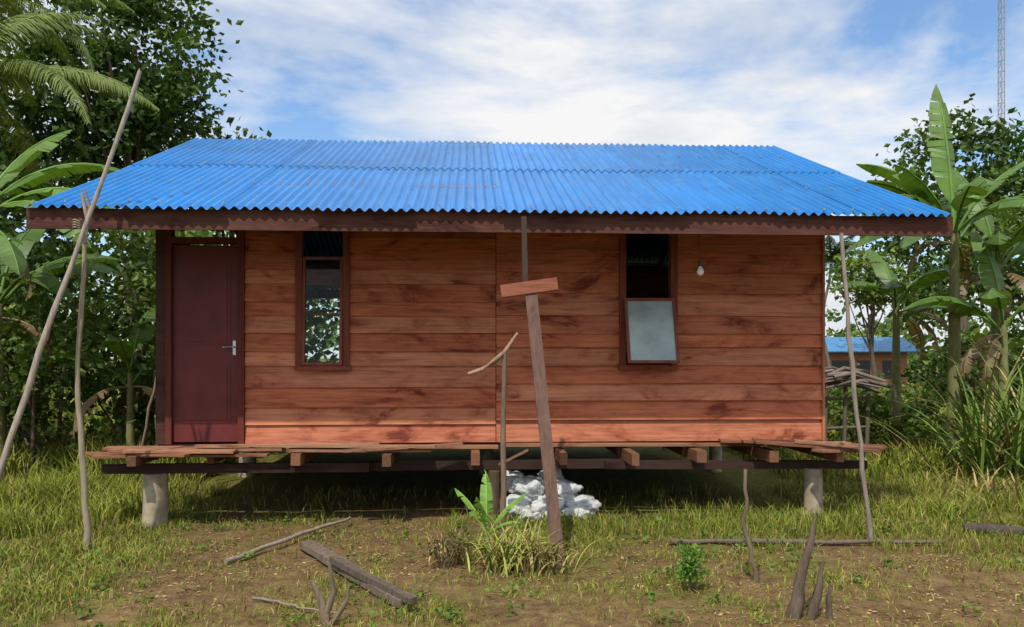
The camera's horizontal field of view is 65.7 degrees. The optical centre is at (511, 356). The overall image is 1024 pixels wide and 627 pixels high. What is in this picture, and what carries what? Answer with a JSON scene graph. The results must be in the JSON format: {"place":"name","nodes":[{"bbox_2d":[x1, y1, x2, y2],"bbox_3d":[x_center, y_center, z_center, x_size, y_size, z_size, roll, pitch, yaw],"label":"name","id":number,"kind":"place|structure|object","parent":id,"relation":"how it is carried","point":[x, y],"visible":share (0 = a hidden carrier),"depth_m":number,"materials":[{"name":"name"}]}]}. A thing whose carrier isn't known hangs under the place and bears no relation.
{"place":"outdoors","nodes":[
{"label":"outdoors","id":0,"kind":"place"},
{"bbox_2d":[0,358,1023,626],"bbox_3d":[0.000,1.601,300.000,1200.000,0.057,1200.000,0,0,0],"label":"ground","id":1,"kind":"structure","parent":0,"point":[534,612],"depth_m":6.03,"materials":[{"name":"soil"}]},
{"bbox_2d":[0,195,116,432],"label":"shrub","id":2,"kind":"object","parent":1,"relation":"on","point":[6,224],"visible":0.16,"depth_m":11.97,"materials":[{"name":"green plant"}]},
{"bbox_2d":[0,130,119,300],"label":"banana plant","id":3,"kind":"object","parent":1,"relation":"on","point":[12,257],"visible":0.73,"depth_m":9.42,"materials":[{"name":"green plant"}]},
{"bbox_2d":[0,229,124,475],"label":"banana plant","id":4,"kind":"object","parent":1,"relation":"on","point":[44,276],"visible":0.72,"depth_m":10.18,"materials":[{"name":"green plant"}]},
{"bbox_2d":[0,0,134,252],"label":"broadleaf tree","id":5,"kind":"object","parent":1,"relation":"on","point":[38,54],"visible":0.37,"depth_m":16.69,"materials":[{"name":"green plant"}]},
{"bbox_2d":[0,0,134,71],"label":"coconut palm","id":6,"kind":"object","parent":1,"relation":"on","point":[34,6],"visible":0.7,"depth_m":13.71,"materials":[{"name":"green plant"}]},
{"bbox_2d":[0,70,141,480],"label":"wooden pole","id":7,"kind":"object","parent":1,"relation":"on","point":[31,377],"visible":1,"depth_m":6.36,"materials":[{"name":"brown wood"}]},
{"bbox_2d":[0,249,150,479],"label":"shrub","id":8,"kind":"object","parent":1,"relation":"on","point":[31,415],"visible":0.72,"depth_m":10.45,"materials":[{"name":"green plant"}]},
{"bbox_2d":[0,0,160,188],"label":"coconut palm","id":9,"kind":"object","parent":1,"relation":"on","point":[13,74],"visible":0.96,"depth_m":11.59,"materials":[{"name":"green plant"}]},
{"bbox_2d":[72,188,91,548],"bbox_3d":[-3.540,0.136,6.532,0.161,3.035,0.144,0,0,0],"label":"wooden stake","id":10,"kind":"object","parent":1,"relation":"on","point":[78,223],"visible":0.94,"depth_m":6.55,"materials":[{"name":"brown wood"}]},
{"bbox_2d":[41,305,155,458],"bbox_3d":[-5.013,0.440,10.231,1.562,2.421,1.558,0,0,36],"label":"banana plant","id":11,"kind":"object","parent":1,"relation":"on","point":[126,350],"visible":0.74,"depth_m":10.36,"materials":[{"name":"green plant"}]},
{"bbox_2d":[22,230,207,451],"bbox_3d":[-5.093,-0.163,11.411,2.467,3.648,3.074,0,0,37],"label":"shrub","id":12,"kind":"object","parent":1,"relation":"on","point":[139,285],"visible":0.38,"depth_m":10.81,"materials":[{"name":"green plant"}]},
{"bbox_2d":[1,0,243,421],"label":"broadleaf tree","id":13,"kind":"object","parent":1,"relation":"on","point":[149,130],"visible":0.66,"depth_m":17.39,"materials":[{"name":"green plant"}]},
{"bbox_2d":[135,375,155,482],"bbox_3d":[-4.230,0.411,9.394,0.710,2.431,0.061,0,0,18],"label":"wooden stake","id":14,"kind":"object","parent":1,"relation":"on","point":[147,418],"visible":0.33,"depth_m":9.40,"materials":[{"name":"brown wood"}]},
{"bbox_2d":[22,116,271,283],"bbox_3d":[-8.838,-2.199,20.360,7.766,7.816,4.953,0,0,-26],"label":"broadleaf tree","id":15,"kind":"object","parent":1,"relation":"on","point":[61,252],"visible":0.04,"depth_m":19.75,"materials":[{"name":"green plant"}]},
{"bbox_2d":[154,415,157,462],"bbox_3d":[-4.080,0.311,9.197,0.352,2.626,0.066,0,0,39],"label":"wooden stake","id":16,"kind":"object","parent":1,"relation":"on","point":[155,461],"visible":0.03,"depth_m":9.24,"materials":[{"name":"brown wood"}]},
{"bbox_2d":[23,206,339,434],"bbox_3d":[-5.125,-0.469,14.442,6.010,4.285,4.124,0,0,0],"label":"shrub","id":17,"kind":"object","parent":1,"relation":"on","point":[113,237],"visible":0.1,"depth_m":14.00,"materials":[{"name":"green plant"}]},
{"bbox_2d":[224,517,350,563],"bbox_3d":[-1.885,1.560,6.855,0.087,0.061,1.638,0,0,24],"label":"fallen stick","id":18,"kind":"object","parent":1,"relation":"on","point":[257,549],"visible":0.97,"depth_m":6.69,"materials":[{"name":"brown wood"}]},
{"bbox_2d":[252,597,335,613],"bbox_3d":[-1.377,1.577,5.024,0.741,0.026,0.053,0,0,31],"label":"fallen stick","id":19,"kind":"object","parent":1,"relation":"on","point":[276,601],"visible":0.77,"depth_m":5.07,"materials":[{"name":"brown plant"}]},
{"bbox_2d":[310,561,349,625],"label":"dead stump","id":20,"kind":"object","parent":1,"relation":"on","point":[325,608],"visible":0.98,"depth_m":4.73,"materials":[{"name":"brown wood"}]},
{"bbox_2d":[299,540,410,607],"bbox_3d":[-1.200,1.560,5.835,0.133,0.064,1.883,0,0,-34],"label":"old plank","id":21,"kind":"object","parent":1,"relation":"on","point":[320,552],"visible":0.62,"depth_m":5.87,"materials":[{"name":"brown wood"}]},
{"bbox_2d":[329,555,417,603],"bbox_3d":[-0.985,1.520,5.465,0.075,0.061,1.214,0,0,-37],"label":"old plank","id":22,"kind":"object","parent":21,"relation":"on","point":[356,571],"visible":1,"depth_m":5.40,"materials":[{"name":"brown wood"}]},
{"bbox_2d":[393,530,487,571],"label":"grass clump","id":23,"kind":"object","parent":1,"relation":"on","point":[442,551],"visible":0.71,"depth_m":6.11,"materials":[{"name":"plant"}]},
{"bbox_2d":[414,523,478,568],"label":"shrub","id":24,"kind":"object","parent":1,"relation":"on","point":[454,546],"visible":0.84,"depth_m":6.03,"materials":[{"name":"brown plant"}]},
{"bbox_2d":[141,446,822,528],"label":"foundation posts","id":25,"kind":"object","parent":1,"relation":"on","point":[155,498],"visible":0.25,"depth_m":7.80,"materials":[{"name":"concrete"}]},
{"bbox_2d":[101,459,867,473],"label":"floor beams","id":26,"kind":"structure","parent":25,"relation":"on","point":[266,467],"depth_m":7.77,"materials":[{"name":"brown wood"}]},
{"bbox_2d":[127,446,843,466],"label":"joists","id":27,"kind":"object","parent":26,"relation":"on","point":[631,456],"visible":0.34,"depth_m":7.65,"materials":[{"name":"brown wood"}]},
{"bbox_2d":[85,438,886,465],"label":"porch boards","id":28,"kind":"object","parent":27,"relation":"on","point":[214,450],"visible":0.97,"depth_m":7.51,"materials":[{"name":"brown wood"}]},
{"bbox_2d":[157,440,819,445],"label":"floor","id":29,"kind":"structure","parent":27,"relation":"on","point":[197,443],"depth_m":7.99,"materials":[{"name":"brown wood"}]},
{"bbox_2d":[306,263,667,364],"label":"back wall","id":30,"kind":"structure","parent":29,"relation":"on","point":[646,284],"depth_m":13.97,"materials":[{"name":"brown wood"}]},
{"bbox_2d":[156,183,821,443],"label":"front wall","id":31,"kind":"structure","parent":29,"relation":"on","point":[435,317],"depth_m":7.97,"materials":[{"name":"brown wood"}]},
{"bbox_2d":[165,230,244,444],"bbox_3d":[-3.011,-0.282,7.815,0.756,2.275,0.102,0,0,-3],"label":"door frame","id":32,"kind":"object","parent":31,"relation":"attached to","point":[171,239],"visible":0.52,"depth_m":7.78,"materials":[{"name":"brown wood"}]},
{"bbox_2d":[173,245,237,441],"bbox_3d":[-3.011,-0.133,7.821,0.630,1.935,0.050,0,0,-3],"label":"door","id":33,"kind":"structure","parent":32,"relation":"in","point":[205,331],"depth_m":7.80,"materials":[{"name":"brown wood"}]},
{"bbox_2d":[222,341,235,354],"bbox_3d":[-2.777,-0.090,7.787,0.116,0.140,0.063,0,0,-3],"label":"door handle","id":34,"kind":"object","parent":33,"relation":"attached to","point":[234,347],"visible":1,"depth_m":7.81,"materials":[{"name":"silver metal"}]},
{"bbox_2d":[294,231,350,369],"bbox_3d":[-1.872,-0.600,7.877,0.549,1.460,0.140,0,0,-3],"label":"window frame","id":35,"kind":"object","parent":31,"relation":"attached to","point":[299,245],"visible":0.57,"depth_m":7.81,"materials":[{"name":"brown wood"}]},
{"bbox_2d":[302,257,342,364],"bbox_3d":[-1.870,-0.455,7.832,0.391,1.072,0.080,0,0,-3],"label":"window sash","id":36,"kind":"object","parent":35,"relation":"in","point":[305,314],"depth_m":7.82,"materials":[{"name":"brown wood"}]},
{"bbox_2d":[37,205,937,295],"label":"rafters","id":37,"kind":"object","parent":31,"relation":"on","point":[659,264],"visible":0.13,"depth_m":7.53,"materials":[{"name":"brown wood"}]},
{"bbox_2d":[223,206,667,271],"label":"purlins","id":38,"kind":"object","parent":37,"relation":"on","point":[628,268],"depth_m":13.89,"materials":[{"name":"brown wood"}]},
{"bbox_2d":[26,208,952,298],"bbox_3d":[-0.304,-1.171,10.906,8.100,0.173,8.020,0,0,-3],"label":"fascia board","id":39,"kind":"object","parent":37,"relation":"attached to","point":[309,220],"visible":0.67,"depth_m":6.90,"materials":[{"name":"brown wood"}]},
{"bbox_2d":[25,138,950,288],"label":"roof","id":40,"kind":"structure","parent":31,"relation":"attached to","point":[508,193],"depth_m":8.33,"materials":[{"name":"blue metal"}]},
{"bbox_2d":[32,138,910,210],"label":"roof screws","id":41,"kind":"object","parent":40,"relation":"attached to","point":[469,183],"visible":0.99,"depth_m":8.05,"materials":[{"name":"silver metal"}]},
{"bbox_2d":[697,234,703,275],"bbox_3d":[1.807,-1.115,7.615,0.072,0.670,0.070,0,0,-3],"label":"light bulb","id":42,"kind":"object","parent":40,"relation":"hanging from","point":[700,271],"visible":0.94,"depth_m":7.60,"materials":[{"name":"white glass"}]},
{"bbox_2d":[618,234,678,369],"bbox_3d":[1.375,-0.600,8.053,0.610,1.460,0.140,0,0,-3],"label":"window frame","id":43,"kind":"object","parent":31,"relation":"attached to","point":[672,265],"visible":0.52,"depth_m":7.99,"materials":[{"name":"brown wood"}]},
{"bbox_2d":[624,298,679,363],"bbox_3d":[1.386,-0.265,7.901,0.517,0.659,0.285,0,0,-3],"label":"window sash","id":44,"kind":"object","parent":43,"relation":"attached to","point":[630,361],"depth_m":7.85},
{"bbox_2d":[627,301,676,359],"bbox_3d":[1.385,-0.265,7.873,0.456,0.594,0.183,0,0,-3],"label":"window pane","id":45,"kind":"object","parent":44,"relation":"in","point":[651,330],"visible":1,"depth_m":7.87,"materials":[{"name":"glass"}]},
{"bbox_2d":[342,236,824,440],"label":"wall posts","id":46,"kind":"object","parent":29,"relation":"on","point":[823,336],"depth_m":8.11,"materials":[{"name":"brown wood"}]},
{"bbox_2d":[454,470,528,557],"bbox_3d":[-0.157,1.286,6.339,0.622,0.728,0.410,0,0,0],"label":"banana sprout","id":47,"kind":"object","parent":1,"relation":"on","point":[485,504],"visible":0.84,"depth_m":6.37,"materials":[{"name":"green plant"}]},
{"bbox_2d":[467,332,518,544],"bbox_3d":[-0.152,0.722,6.539,0.431,1.859,0.066,0,0,-15],"label":"forked stick","id":48,"kind":"object","parent":1,"relation":"on","point":[495,360],"visible":0.88,"depth_m":6.55,"materials":[{"name":"brown wood"}]},
{"bbox_2d":[488,470,499,520],"bbox_3d":[-0.180,1.380,7.740,0.122,0.542,0.122,0,0,-3],"label":"stump post","id":49,"kind":"object","parent":1,"relation":"on","point":[494,476],"visible":0.5,"depth_m":7.69,"materials":[{"name":"brown wood"}]},
{"bbox_2d":[0,507,1022,626],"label":"weeds","id":50,"kind":"object","parent":1,"relation":"on","point":[651,594],"visible":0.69,"depth_m":5.83,"materials":[{"name":"green plant"}]},
{"bbox_2d":[0,472,1023,626],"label":"grass","id":51,"kind":"structure","parent":1,"relation":"on","point":[845,490],"depth_m":6.47,"materials":[{"name":"green plant"}]},
{"bbox_2d":[0,232,1023,399],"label":"distant tree line","id":52,"kind":"object","parent":1,"relation":"on","point":[883,329],"visible":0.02,"depth_m":32.42,"materials":[{"name":"green plant"}]},
{"bbox_2d":[1,513,1023,626],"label":"leaf litter","id":53,"kind":"object","parent":1,"relation":"on","point":[720,614],"visible":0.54,"depth_m":5.86,"materials":[{"name":"brown plant"}]},
{"bbox_2d":[450,514,574,577],"bbox_3d":[-0.012,1.397,6.067,0.851,0.405,0.988,0,0,-12],"label":"grass clump","id":54,"kind":"object","parent":1,"relation":"on","point":[506,549],"visible":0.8,"depth_m":5.97,"materials":[{"name":"green plant"}]},
{"bbox_2d":[500,216,565,566],"bbox_3d":[0.247,0.263,6.399,0.727,2.899,0.405,0,0,43],"label":"prop post","id":55,"kind":"object","parent":1,"relation":"on","point":[529,290],"visible":0.88,"depth_m":6.33,"materials":[{"name":"brown wood"}]},
{"bbox_2d":[490,526,604,578],"bbox_3d":[0.249,1.435,5.962,0.937,0.330,0.670,0,0,0],"label":"grass clump","id":56,"kind":"object","parent":1,"relation":"on","point":[541,559],"visible":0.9,"depth_m":5.89,"materials":[{"name":"green plant"}]},
{"bbox_2d":[499,469,600,520],"bbox_3d":[0.346,1.362,7.934,1.092,0.477,0.709,0,0,0],"label":"sack pile","id":57,"kind":"object","parent":1,"relation":"on","point":[519,484],"visible":0.64,"depth_m":7.86,"materials":[{"name":"white plastic"}]},
{"bbox_2d":[673,542,708,591],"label":"shrub","id":58,"kind":"object","parent":1,"relation":"on","point":[689,567],"visible":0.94,"depth_m":5.39,"materials":[{"name":"green plant"}]},
{"bbox_2d":[741,469,759,581],"bbox_3d":[1.697,1.226,5.648,0.126,0.857,0.052,0,0,13],"label":"wooden stake","id":59,"kind":"object","parent":1,"relation":"on","point":[750,547],"visible":0.85,"depth_m":5.64,"materials":[{"name":"brown wood"}]},
{"bbox_2d":[670,538,944,544],"bbox_3d":[2.500,1.568,6.722,2.303,0.054,0.086,0,0,2],"label":"fallen stick","id":60,"kind":"object","parent":1,"relation":"on","point":[764,541],"visible":0.84,"depth_m":6.71,"materials":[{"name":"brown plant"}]},
{"bbox_2d":[785,516,832,619],"bbox_3d":[1.817,1.317,4.854,0.292,0.677,0.106,0,0,0],"label":"dead stump","id":61,"kind":"object","parent":1,"relation":"on","point":[797,602],"visible":0.84,"depth_m":4.84,"materials":[{"name":"brown wood"}]},
{"bbox_2d":[825,236,864,388],"bbox_3d":[10.082,-1.078,25.005,2.074,5.481,2.136,0,0,-41],"label":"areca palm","id":62,"kind":"object","parent":1,"relation":"on","point":[830,253],"visible":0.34,"depth_m":24.78,"materials":[{"name":"green plant"}]},
{"bbox_2d":[839,233,872,543],"bbox_3d":[2.976,0.285,6.860,0.277,2.733,0.057,0,0,27],"label":"wooden stake","id":63,"kind":"object","parent":1,"relation":"on","point":[856,413],"visible":0.87,"depth_m":6.85,"materials":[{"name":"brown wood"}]},
{"bbox_2d":[825,366,892,459],"bbox_3d":[5.159,0.921,12.236,1.128,1.559,0.814,0,0,0],"label":"wood pile","id":64,"kind":"object","parent":1,"relation":"on","point":[836,377],"visible":0.73,"depth_m":12.17,"materials":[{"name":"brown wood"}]},
{"bbox_2d":[825,352,906,396],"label":"walls","id":65,"kind":"structure","parent":1,"relation":"on","point":[880,357],"depth_m":28.50,"materials":[{"name":"brown wood"}]},
{"bbox_2d":[832,360,891,392],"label":"openings","id":66,"kind":"object","parent":65,"relation":"attached to","point":[886,365],"visible":0.38,"depth_m":28.48,"materials":[{"name":"black"}]},
{"bbox_2d":[825,337,919,351],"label":"gable roof","id":67,"kind":"structure","parent":65,"relation":"on","point":[839,344],"depth_m":28.77,"materials":[{"name":"blue metal"}]},
{"bbox_2d":[825,246,922,409],"bbox_3d":[8.635,-0.476,19.033,2.636,4.354,2.290,0,0,0],"label":"broadleaf tree","id":68,"kind":"object","parent":1,"relation":"on","point":[867,297],"visible":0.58,"depth_m":18.83,"materials":[{"name":"green plant"}]},
{"bbox_2d":[828,363,944,433],"bbox_3d":[6.699,0.903,15.811,3.611,1.566,2.296,0,0,-22],"label":"shrub","id":69,"kind":"object","parent":1,"relation":"on","point":[836,392],"visible":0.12,"depth_m":15.63,"materials":[{"name":"green plant"}]},
{"bbox_2d":[829,250,976,448],"bbox_3d":[6.096,-0.099,12.402,1.914,3.497,1.935,0,0,39],"label":"banana plant","id":70,"kind":"object","parent":1,"relation":"on","point":[883,271],"visible":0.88,"depth_m":12.55,"materials":[{"name":"green plant"}]},
{"bbox_2d":[827,389,978,455],"bbox_3d":[6.118,1.092,12.725,2.549,1.155,1.707,0,0,38],"label":"shrub","id":71,"kind":"object","parent":1,"relation":"on","point":[906,422],"visible":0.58,"depth_m":12.68,"materials":[{"name":"green plant"}]},
{"bbox_2d":[840,93,1023,395],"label":"broadleaf tree","id":72,"kind":"object","parent":1,"relation":"on","point":[997,167],"visible":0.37,"depth_m":24.42,"materials":[{"name":"green plant"}]},
{"bbox_2d":[845,84,1023,463],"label":"banana plant","id":73,"kind":"object","parent":1,"relation":"on","point":[912,185],"visible":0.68,"depth_m":11.29,"materials":[{"name":"green plant"}]},
{"bbox_2d":[849,349,1023,487],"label":"sugarcane clump","id":74,"kind":"object","parent":1,"relation":"on","point":[1011,450],"visible":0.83,"depth_m":9.75,"materials":[{"name":"green plant"}]},
{"bbox_2d":[878,318,1023,436],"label":"shrub","id":75,"kind":"object","parent":1,"relation":"on","point":[1017,345],"visible":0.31,"depth_m":13.86,"materials":[{"name":"green plant"}]},
{"bbox_2d":[889,455,1023,508],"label":"grass clump","id":76,"kind":"object","parent":1,"relation":"on","point":[988,482],"visible":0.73,"depth_m":8.83,"materials":[{"name":"green plant"}]},
{"bbox_2d":[891,191,1023,331],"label":"broadleaf tree","id":77,"kind":"object","parent":1,"relation":"on","point":[1008,221],"visible":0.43,"depth_m":18.85,"materials":[{"name":"green plant"}]},
{"bbox_2d":[900,229,1023,442],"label":"banana plant","id":78,"kind":"object","parent":1,"relation":"on","point":[991,279],"visible":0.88,"depth_m":10.86,"materials":[{"name":"green plant"}]},
{"bbox_2d":[901,339,1023,481],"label":"tall grass clump","id":79,"kind":"object","parent":1,"relation":"on","point":[1003,408],"visible":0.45,"depth_m":10.38,"materials":[{"name":"green plant"}]},
{"bbox_2d":[953,168,1023,452],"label":"banana plant","id":80,"kind":"object","parent":1,"relation":"on","point":[997,241],"visible":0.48,"depth_m":11.72,"materials":[{"name":"green plant"}]},
{"bbox_2d":[963,523,1023,535],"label":"fallen stick","id":81,"kind":"object","parent":1,"relation":"on","point":[976,527],"visible":0.76,"depth_m":7.07,"materials":[{"name":"grey wood"}]},
{"bbox_2d":[998,0,1004,144],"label":"radio mast","id":82,"kind":"object","parent":1,"relation":"on","point":[1001,102],"visible":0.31,"depth_m":59.98,"materials":[{"name":"metal"}]},
{"bbox_2d":[0,381,1023,575],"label":"tall grass","id":83,"kind":"structure","parent":0,"point":[903,460],"depth_m":8.32,"materials":[{"name":"green plant"}]},
{"bbox_2d":[0,0,1023,357],"label":"sky","id":84,"kind":"structure","parent":0,"point":[829,83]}
]}

